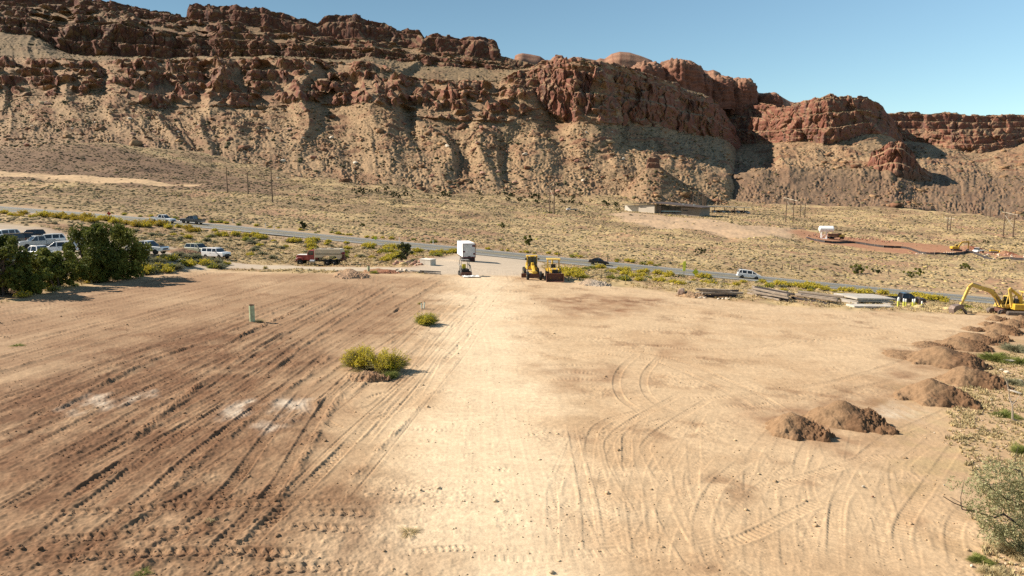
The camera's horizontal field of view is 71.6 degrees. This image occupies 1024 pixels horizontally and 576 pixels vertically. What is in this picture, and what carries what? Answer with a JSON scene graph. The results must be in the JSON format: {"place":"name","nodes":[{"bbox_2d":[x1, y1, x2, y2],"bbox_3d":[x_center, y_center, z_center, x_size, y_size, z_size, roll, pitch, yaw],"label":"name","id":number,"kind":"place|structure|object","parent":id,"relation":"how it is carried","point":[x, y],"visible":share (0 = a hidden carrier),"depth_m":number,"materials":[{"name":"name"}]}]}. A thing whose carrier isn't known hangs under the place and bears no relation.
{"place":"outdoors","nodes":[
{"label":"outdoors","id":0,"kind":"place"},
{"bbox_2d":[0,0,534,69],"bbox_3d":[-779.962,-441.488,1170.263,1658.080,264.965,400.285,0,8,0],"label":"mesa","id":1,"kind":"structure","parent":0,"point":[110,36],"depth_m":1069.37,"materials":[{"name":"stone"}]},
{"bbox_2d":[0,143,1023,575],"bbox_3d":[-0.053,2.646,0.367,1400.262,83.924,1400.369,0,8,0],"label":"ground","id":2,"kind":"structure","parent":0,"point":[500,383],"depth_m":42.37,"materials":[{"name":"soil"}]},
{"bbox_2d":[0,229,20,233],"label":"parked van","id":3,"kind":"object","parent":2,"relation":"on","point":[4,231],"visible":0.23,"depth_m":131.38,"materials":[{"name":"white paint"}]},
{"bbox_2d":[0,233,25,240],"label":"parked suv","id":4,"kind":"object","parent":2,"relation":"on","point":[21,237],"visible":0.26,"depth_m":119.87,"materials":[{"name":"green paint"}]},
{"bbox_2d":[0,234,32,295],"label":"broadleaf tree","id":5,"kind":"object","parent":2,"relation":"on","point":[9,247],"visible":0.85,"depth_m":75.92,"materials":[{"name":"green plant"}]},
{"bbox_2d":[13,290,31,297],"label":"rabbitbrush","id":6,"kind":"object","parent":2,"relation":"on","point":[23,293],"visible":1,"depth_m":75.58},
{"bbox_2d":[0,262,54,293],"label":"broadleaf tree","id":7,"kind":"object","parent":2,"relation":"on","point":[38,284],"visible":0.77,"depth_m":76.83,"materials":[{"name":"green plant"}]},
{"bbox_2d":[23,229,45,234],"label":"parked car","id":8,"kind":"object","parent":2,"relation":"on","point":[38,231],"visible":0.14,"depth_m":130.25,"materials":[{"name":"blue paint"}]},
{"bbox_2d":[18,235,59,248],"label":"parked pickup","id":9,"kind":"object","parent":2,"relation":"on","point":[36,240],"visible":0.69,"depth_m":115.74,"materials":[{"name":"silver metal"}]},
{"bbox_2d":[27,245,59,254],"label":"parked pickup","id":10,"kind":"object","parent":2,"relation":"on","point":[33,248],"visible":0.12,"depth_m":103.42,"materials":[{"name":"white paint"}]},
{"bbox_2d":[43,233,66,240],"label":"parked van","id":11,"kind":"object","parent":2,"relation":"on","point":[61,236],"visible":0.16,"depth_m":121.79,"materials":[{"name":"white paint"}]},
{"bbox_2d":[29,247,92,286],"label":"broadleaf tree","id":12,"kind":"object","parent":2,"relation":"on","point":[58,265],"visible":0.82,"depth_m":82.77,"materials":[{"name":"green plant"}]},
{"bbox_2d":[47,241,78,250],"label":"parked car","id":13,"kind":"object","parent":2,"relation":"on","point":[56,245],"visible":0.22,"depth_m":109.59,"materials":[{"name":"white paint"}]},
{"bbox_2d":[61,222,121,282],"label":"broadleaf tree","id":14,"kind":"object","parent":2,"relation":"on","point":[94,236],"visible":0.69,"depth_m":88.85,"materials":[{"name":"green plant"}]},
{"bbox_2d":[80,253,123,282],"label":"broadleaf tree","id":15,"kind":"object","parent":2,"relation":"on","point":[113,272],"visible":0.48,"depth_m":89.16,"materials":[{"name":"green plant"}]},
{"bbox_2d":[88,223,153,278],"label":"broadleaf tree","id":16,"kind":"object","parent":2,"relation":"on","point":[134,253],"visible":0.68,"depth_m":93.79,"materials":[{"name":"green plant"}]},
{"bbox_2d":[125,240,169,254],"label":"parked pickup","id":17,"kind":"object","parent":2,"relation":"on","point":[163,249],"visible":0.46,"depth_m":105.40,"materials":[{"name":"white paint"}]},
{"bbox_2d":[166,248,200,253],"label":"dirt pile","id":18,"kind":"object","parent":2,"relation":"on","point":[178,250],"visible":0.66,"depth_m":125.55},
{"bbox_2d":[181,258,196,266],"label":"rabbitbrush","id":19,"kind":"object","parent":2,"relation":"on","point":[188,263],"visible":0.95,"depth_m":106.51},
{"bbox_2d":[184,243,206,251],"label":"parked car","id":20,"kind":"object","parent":2,"relation":"on","point":[197,247],"visible":0.45,"depth_m":128.13,"materials":[{"name":"green paint"}]},
{"bbox_2d":[201,247,230,258],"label":"off road vehicle","id":21,"kind":"object","parent":2,"relation":"on","point":[217,252],"visible":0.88,"depth_m":121.05,"materials":[{"name":"white paint"}]},
{"bbox_2d":[249,304,254,321],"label":"pipe post","id":22,"kind":"object","parent":2,"relation":"on","point":[251,313],"visible":0.96,"depth_m":66.19,"materials":[{"name":"green paint"}]},
{"bbox_2d":[295,248,347,264],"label":"water truck","id":23,"kind":"object","parent":2,"relation":"on","point":[313,255],"visible":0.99,"depth_m":123.03,"materials":[{"name":"red paint"}]},
{"bbox_2d":[333,269,369,278],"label":"dirt pile","id":24,"kind":"object","parent":2,"relation":"on","point":[348,274],"visible":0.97,"depth_m":101.08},
{"bbox_2d":[339,345,375,369],"bbox_3d":[-10.889,4.781,50.658,2.758,1.855,2.799,0,8,-1],"label":"rabbitbrush","id":25,"kind":"object","parent":2,"relation":"on","point":[361,357],"visible":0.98,"depth_m":50.07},
{"bbox_2d":[0,32,735,204],"bbox_3d":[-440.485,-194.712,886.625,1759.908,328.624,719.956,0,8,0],"label":"slope","id":26,"kind":"structure","parent":2,"relation":"on","point":[156,95],"depth_m":774.04,"materials":[{"name":"stone"}]},
{"bbox_2d":[0,1,900,143],"bbox_3d":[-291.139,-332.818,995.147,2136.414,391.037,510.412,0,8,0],"label":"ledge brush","id":27,"kind":"object","parent":26,"relation":"on","point":[338,74],"visible":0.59,"depth_m":862.91,"materials":[{"name":"green plant"}]},
{"bbox_2d":[0,92,1023,218],"bbox_3d":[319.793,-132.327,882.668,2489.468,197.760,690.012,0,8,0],"label":"slope rocks","id":28,"kind":"object","parent":26,"relation":"on","point":[134,142],"visible":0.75,"depth_m":702.42,"materials":[{"name":"stone"}]},
{"bbox_2d":[0,32,1023,216],"bbox_3d":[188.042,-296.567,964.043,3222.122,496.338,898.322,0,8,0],"label":"slope brush","id":29,"kind":"object","parent":26,"relation":"on","point":[300,158],"visible":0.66,"depth_m":710.86,"materials":[{"name":"green plant"}]},
{"bbox_2d":[349,370,390,382],"bbox_3d":[-9.637,5.889,48.228,3.107,0.898,2.540,0,8,0],"label":"dirt pile","id":30,"kind":"object","parent":2,"relation":"on","point":[369,376],"visible":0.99,"depth_m":47.52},
{"bbox_2d":[363,268,398,273],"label":"dirt pile","id":31,"kind":"object","parent":2,"relation":"on","point":[382,271],"visible":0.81,"depth_m":109.05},
{"bbox_2d":[371,347,411,373],"bbox_3d":[-8.915,5.003,50.361,2.764,1.799,2.856,5,9,32],"label":"rabbitbrush","id":32,"kind":"object","parent":2,"relation":"on","point":[384,362],"visible":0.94,"depth_m":49.94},
{"bbox_2d":[396,242,412,259],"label":"juniper","id":33,"kind":"object","parent":2,"relation":"on","point":[406,248],"visible":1,"depth_m":131.79,"materials":[{"name":"green plant"}]},
{"bbox_2d":[398,527,424,540],"bbox_3d":[-3.874,9.114,26.586,1.194,0.216,1.105,1,8,6],"label":"weed clump","id":34,"kind":"object","parent":2,"relation":"on","point":[408,529],"visible":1,"depth_m":26.70,"materials":[{"name":"beige plant"}]},
{"bbox_2d":[412,312,439,325],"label":"rabbitbrush","id":35,"kind":"object","parent":2,"relation":"on","point":[429,319],"visible":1,"depth_m":67.99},
{"bbox_2d":[420,258,435,265],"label":"concrete vault","id":36,"kind":"object","parent":2,"relation":"on","point":[429,261],"visible":0.98,"depth_m":122.24,"materials":[{"name":"white concrete"}]},
{"bbox_2d":[458,259,471,276],"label":"loader","id":37,"kind":"object","parent":2,"relation":"on","point":[463,270],"visible":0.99,"depth_m":108.62,"materials":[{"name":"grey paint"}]},
{"bbox_2d":[457,241,475,261],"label":"box trailer","id":38,"kind":"object","parent":2,"relation":"on","point":[466,249],"visible":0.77,"depth_m":134.24,"materials":[{"name":"white metal"}]},
{"bbox_2d":[1,225,994,313],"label":"dry grass","id":39,"kind":"structure","parent":2,"relation":"on","point":[927,307],"depth_m":137.75,"materials":[{"name":"yellow plant"}]},
{"bbox_2d":[0,206,1001,303],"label":"highway","id":40,"kind":"structure","parent":2,"relation":"on","point":[479,252],"depth_m":168.99,"materials":[{"name":"asphalt"}]},
{"bbox_2d":[150,214,175,222],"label":"pickup truck","id":41,"kind":"object","parent":40,"relation":"on","point":[164,217],"visible":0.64,"depth_m":177.61,"materials":[{"name":"white paint"}]},
{"bbox_2d":[180,216,204,223],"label":"pickup truck","id":42,"kind":"object","parent":40,"relation":"on","point":[195,219],"visible":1,"depth_m":179.53,"materials":[{"name":"grey paint"}]},
{"bbox_2d":[11,207,988,302],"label":"edge lines","id":43,"kind":"object","parent":40,"relation":"on","point":[508,252],"visible":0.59,"depth_m":169.25,"materials":[{"name":"paint"}]},
{"bbox_2d":[12,209,992,300],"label":"line","id":44,"kind":"object","parent":40,"relation":"on","point":[545,258],"visible":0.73,"depth_m":166.27,"materials":[{"name":"yellow paint"}]},
{"bbox_2d":[588,258,608,264],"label":"sedan","id":45,"kind":"object","parent":40,"relation":"on","point":[596,260],"visible":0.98,"depth_m":163.33,"materials":[{"name":"black paint"}]},
{"bbox_2d":[736,269,761,278],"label":"minivan","id":46,"kind":"object","parent":40,"relation":"on","point":[741,273],"visible":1,"depth_m":159.32,"materials":[{"name":"white paint"}]},
{"bbox_2d":[0,188,1023,313],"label":"desert scrub","id":47,"kind":"object","parent":2,"relation":"on","point":[313,228],"visible":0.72,"depth_m":229.43,"materials":[{"name":"green plant"}]},
{"bbox_2d":[0,143,1023,251],"bbox_3d":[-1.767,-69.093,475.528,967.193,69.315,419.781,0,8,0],"label":"scrub","id":48,"kind":"object","parent":2,"relation":"on","point":[606,209],"visible":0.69,"depth_m":471.03,"materials":[{"name":"green plant"}]},
{"bbox_2d":[0,273,1023,575],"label":"earth clods","id":49,"kind":"object","parent":2,"relation":"on","point":[22,547],"visible":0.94,"depth_m":30.77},
{"bbox_2d":[521,255,543,279],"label":"motor grader","id":50,"kind":"object","parent":2,"relation":"on","point":[531,265],"visible":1,"depth_m":109.43,"materials":[{"name":"metal"}]},
{"bbox_2d":[549,177,556,213],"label":"transmission frame","id":51,"kind":"object","parent":2,"relation":"on","point":[552,195],"visible":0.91,"depth_m":374.75,"materials":[{"name":"brown wood"}]},
{"bbox_2d":[545,258,563,281],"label":"backhoe loader","id":52,"kind":"object","parent":2,"relation":"on","point":[553,274],"visible":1,"depth_m":105.80,"materials":[{"name":"yellow metal"}]},
{"bbox_2d":[577,279,611,286],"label":"dirt pile","id":53,"kind":"object","parent":2,"relation":"on","point":[589,282],"visible":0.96,"depth_m":102.85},
{"bbox_2d":[625,202,712,215],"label":"visitor building","id":54,"kind":"structure","parent":2,"relation":"on","point":[683,209],"depth_m":467.60,"materials":[{"name":"beige glass"}]},
{"bbox_2d":[675,290,705,298],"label":"dirt pile","id":55,"kind":"object","parent":2,"relation":"on","point":[689,294],"visible":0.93,"depth_m":94.08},
{"bbox_2d":[703,294,735,296],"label":"long beam","id":56,"kind":"structure","parent":2,"relation":"on","point":[730,295],"depth_m":95.22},
{"bbox_2d":[701,292,742,293],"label":"long beam","id":57,"kind":"structure","parent":56,"relation":"on","point":[721,292],"depth_m":94.98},
{"bbox_2d":[747,292,780,300],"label":"long beam","id":58,"kind":"structure","parent":2,"relation":"on","point":[768,297],"depth_m":95.80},
{"bbox_2d":[753,291,789,298],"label":"long beam","id":59,"kind":"structure","parent":58,"relation":"on","point":[774,295],"depth_m":94.92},
{"bbox_2d":[752,287,788,295],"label":"long beam","id":60,"kind":"structure","parent":59,"relation":"on","point":[770,291],"depth_m":94.95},
{"bbox_2d":[762,412,836,441],"bbox_3d":[16.181,7.713,39.868,3.937,1.309,3.698,0,8,0],"label":"dirt pile","id":61,"kind":"object","parent":2,"relation":"on","point":[792,426],"visible":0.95,"depth_m":39.24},
{"bbox_2d":[795,293,837,301],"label":"long beam","id":62,"kind":"structure","parent":2,"relation":"on","point":[816,297],"depth_m":96.22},
{"bbox_2d":[798,291,843,297],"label":"long beam","id":63,"kind":"structure","parent":62,"relation":"on","point":[824,294],"depth_m":96.05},
{"bbox_2d":[818,226,833,238],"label":"water tank","id":64,"kind":"object","parent":2,"relation":"on","point":[826,229],"visible":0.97,"depth_m":327.10,"materials":[{"name":"metal"}]},
{"bbox_2d":[826,233,844,238],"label":"dump truck","id":65,"kind":"object","parent":2,"relation":"on","point":[832,235],"visible":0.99,"depth_m":330.74,"materials":[{"name":"brown metal"}]},
{"bbox_2d":[802,400,899,434],"bbox_3d":[19.962,7.427,42.078,5.383,1.555,4.092,2,8,17],"label":"dirt pile","id":66,"kind":"object","parent":2,"relation":"on","point":[842,414],"visible":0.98,"depth_m":41.26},
{"bbox_2d":[849,263,867,273],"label":"desert tree","id":67,"kind":"object","parent":2,"relation":"on","point":[857,267],"visible":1,"depth_m":188.46,"materials":[{"name":"green plant"}]},
{"bbox_2d":[838,298,893,302],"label":"concrete slab","id":68,"kind":"structure","parent":2,"relation":"on","point":[884,301],"depth_m":99.47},
{"bbox_2d":[834,293,896,299],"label":"concrete slab","id":69,"kind":"structure","parent":68,"relation":"on","point":[863,296],"depth_m":101.34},
{"bbox_2d":[846,304,894,307],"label":"concrete slab","id":70,"kind":"structure","parent":2,"relation":"on","point":[869,305],"depth_m":92.68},
{"bbox_2d":[882,349,907,359],"bbox_3d":[34.244,5.828,61.337,5.028,0.724,3.813,6,10,36],"label":"dirt pile","id":71,"kind":"object","parent":2,"relation":"on","point":[896,354],"visible":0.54,"depth_m":61.10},
{"bbox_2d":[886,292,926,304],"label":"parked pickup","id":72,"kind":"object","parent":2,"relation":"on","point":[909,297],"visible":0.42,"depth_m":120.00,"materials":[{"name":"blue paint"}]},
{"bbox_2d":[903,268,923,276],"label":"desert tree","id":73,"kind":"object","parent":2,"relation":"on","point":[910,273],"visible":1,"depth_m":188.71,"materials":[{"name":"green plant"}]},
{"bbox_2d":[805,236,1023,259],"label":"silt fence","id":74,"kind":"object","parent":2,"relation":"on","point":[921,252],"visible":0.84,"depth_m":292.48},
{"bbox_2d":[911,340,955,349],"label":"dirt pile","id":75,"kind":"object","parent":2,"relation":"on","point":[925,343],"visible":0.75,"depth_m":66.00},
{"bbox_2d":[893,378,989,411],"bbox_3d":[28.868,6.955,47.838,5.907,1.674,4.860,4,9,28],"label":"dirt pile","id":76,"kind":"object","parent":2,"relation":"on","point":[931,392],"visible":0.95,"depth_m":47.00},
{"bbox_2d":[902,346,995,369],"bbox_3d":[36.458,5.668,59.695,7.190,1.657,6.672,0,8,0],"label":"dirt pile","id":77,"kind":"object","parent":2,"relation":"on","point":[944,357],"visible":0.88,"depth_m":58.37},
{"bbox_2d":[950,241,969,250],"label":"excavator","id":78,"kind":"object","parent":2,"relation":"on","point":[956,247],"visible":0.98,"depth_m":304.16,"materials":[{"name":"metal"}]},
{"bbox_2d":[934,336,994,352],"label":"dirt pile","id":79,"kind":"object","parent":2,"relation":"on","point":[961,343],"visible":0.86,"depth_m":65.28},
{"bbox_2d":[961,326,984,331],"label":"dirt pile","id":80,"kind":"object","parent":2,"relation":"on","point":[973,329],"visible":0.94,"depth_m":75.39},
{"bbox_2d":[933,366,1015,390],"bbox_3d":[34.315,6.575,52.964,5.682,1.470,4.246,4,9,24],"label":"dirt pile","id":81,"kind":"object","parent":2,"relation":"on","point":[960,376],"visible":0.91,"depth_m":51.96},
{"bbox_2d":[949,332,1008,345],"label":"dirt pile","id":82,"kind":"object","parent":2,"relation":"on","point":[985,339],"visible":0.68,"depth_m":68.65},
{"bbox_2d":[965,551,996,565],"bbox_3d":[17.268,9.931,26.039,1.100,0.257,1.031,-7,11,-42],"label":"bank shrub","id":83,"kind":"object","parent":2,"relation":"on","point":[977,557],"visible":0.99,"depth_m":26.02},
{"bbox_2d":[943,446,1023,553],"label":"leafy shrub","id":84,"kind":"object","parent":2,"relation":"on","point":[1004,532],"visible":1,"depth_m":26.44,"materials":[{"name":"green plant"}]},
{"bbox_2d":[946,353,1023,575],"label":"bank stones","id":85,"kind":"object","parent":2,"relation":"on","point":[1005,563],"visible":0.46,"depth_m":39.64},
{"bbox_2d":[948,283,1023,314],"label":"excavator","id":86,"kind":"object","parent":2,"relation":"on","point":[1003,304],"visible":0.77,"depth_m":90.89,"materials":[{"name":"metal"}]},
{"bbox_2d":[973,566,1009,575],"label":"bank shrub","id":87,"kind":"object","parent":2,"relation":"on","point":[1000,571],"visible":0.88,"depth_m":25.13,"materials":[{"name":"beige plant"}]},
{"bbox_2d":[973,351,1012,364],"bbox_3d":[41.428,5.811,61.155,3.302,0.874,3.419,6,10,37],"label":"bank shrub","id":88,"kind":"object","parent":2,"relation":"on","point":[997,357],"visible":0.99,"depth_m":60.99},
{"bbox_2d":[985,315,1009,321],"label":"dirt pile","id":89,"kind":"object","parent":2,"relation":"on","point":[995,318],"visible":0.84,"depth_m":83.15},
{"bbox_2d":[984,332,1014,341],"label":"dirt pile","id":90,"kind":"object","parent":2,"relation":"on","point":[1004,337],"visible":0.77,"depth_m":70.52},
{"bbox_2d":[979,539,1023,562],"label":"bank shrub","id":91,"kind":"object","parent":2,"relation":"on","point":[1006,550],"visible":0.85,"depth_m":26.67,"materials":[{"name":"beige plant"}]},
{"bbox_2d":[980,323,1023,335],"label":"dirt pile","id":92,"kind":"object","parent":2,"relation":"on","point":[999,328],"visible":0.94,"depth_m":74.54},
{"bbox_2d":[988,408,1023,420],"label":"bank shrub","id":93,"kind":"object","parent":2,"relation":"on","point":[1007,415],"visible":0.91,"depth_m":44.56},
{"bbox_2d":[1000,209,1016,236],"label":"transmission frame","id":94,"kind":"object","parent":2,"relation":"on","point":[1005,212],"visible":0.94,"depth_m":393.57,"materials":[{"name":"brown wood"}]},
{"bbox_2d":[994,342,1023,352],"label":"bank shrub","id":95,"kind":"object","parent":2,"relation":"on","point":[1011,347],"visible":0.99,"depth_m":65.45,"materials":[{"name":"green plant"}]},
{"bbox_2d":[1001,371,1021,422],"bbox_3d":[30.965,6.887,43.246,2.503,3.641,0.274,0,8,0],"label":"dead shrub","id":96,"kind":"object","parent":2,"relation":"on","point":[1012,416],"visible":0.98,"depth_m":43.26,"materials":[{"name":"brown wood"}]},
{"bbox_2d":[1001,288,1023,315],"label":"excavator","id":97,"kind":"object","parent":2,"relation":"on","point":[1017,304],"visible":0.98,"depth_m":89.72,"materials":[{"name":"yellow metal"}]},
{"bbox_2d":[1001,319,1023,327],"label":"dirt pile","id":98,"kind":"object","parent":2,"relation":"on","point":[1016,323],"visible":0.79,"depth_m":78.80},
{"bbox_2d":[1003,377,1023,386],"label":"bank shrub","id":99,"kind":"object","parent":2,"relation":"on","point":[1017,382],"visible":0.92,"depth_m":52.76,"materials":[{"name":"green plant"}]},
{"bbox_2d":[1007,441,1023,455],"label":"bank shrub","id":100,"kind":"object","parent":2,"relation":"on","point":[1020,448],"visible":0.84,"depth_m":37.97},
{"bbox_2d":[103,0,1023,115],"label":"sky","id":101,"kind":"structure","parent":0,"point":[966,57],"materials":[{"name":"blue"}]},
{"bbox_2d":[526,54,742,148],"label":"prow cliff","id":102,"kind":"structure","parent":0,"point":[554,97],"depth_m":852.33,"materials":[{"name":"stone"}]},
{"bbox_2d":[631,60,665,79],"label":"slickrock dome","id":103,"kind":"structure","parent":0,"point":[655,68],"depth_m":1113.06,"materials":[{"name":"stone"}]},
{"bbox_2d":[514,52,793,106],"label":"slickrock domes","id":104,"kind":"structure","parent":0,"point":[629,59],"depth_m":1239.93,"materials":[{"name":"stone"}]},
{"bbox_2d":[621,156,705,204],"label":"red knoll","id":105,"kind":"structure","parent":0,"point":[653,165],"depth_m":618.56,"materials":[{"name":"stone"}]},
{"bbox_2d":[660,58,704,92],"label":"slickrock dome","id":106,"kind":"structure","parent":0,"point":[687,74],"depth_m":1120.66,"materials":[{"name":"stone"}]},
{"bbox_2d":[703,73,713,96],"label":"slickrock dome","id":107,"kind":"structure","parent":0,"point":[708,87],"depth_m":1142.78,"materials":[{"name":"stone"}]},
{"bbox_2d":[711,74,735,110],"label":"slickrock dome","id":108,"kind":"structure","parent":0,"point":[723,93],"depth_m":1147.31,"materials":[{"name":"stone"}]},
{"bbox_2d":[723,78,757,115],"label":"slickrock dome","id":109,"kind":"structure","parent":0,"point":[745,90],"depth_m":1153.86,"materials":[{"name":"stone"}]},
{"bbox_2d":[758,92,783,106],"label":"slickrock dome","id":110,"kind":"structure","parent":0,"point":[774,98],"depth_m":1166.30,"materials":[{"name":"stone"}]},
{"bbox_2d":[724,93,904,206],"bbox_3d":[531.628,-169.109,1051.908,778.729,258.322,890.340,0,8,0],"label":"mesa","id":111,"kind":"structure","parent":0,"point":[801,113],"depth_m":968.07,"materials":[{"name":"stone"}]},
{"bbox_2d":[867,141,933,210],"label":"knob butte","id":112,"kind":"object","parent":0,"point":[898,159],"visible":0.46,"depth_m":787.28,"materials":[{"name":"stone"}]},
{"bbox_2d":[888,111,1023,219],"bbox_3d":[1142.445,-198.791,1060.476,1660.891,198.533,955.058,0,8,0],"label":"rim","id":113,"kind":"object","parent":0,"point":[976,135],"visible":0.74,"depth_m":1058.12,"materials":[{"name":"stone"}]},
{"bbox_2d":[945,351,1023,575],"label":"bank grass","id":114,"kind":"structure","parent":0,"point":[964,438],"depth_m":40.72,"materials":[{"name":"green plant"}]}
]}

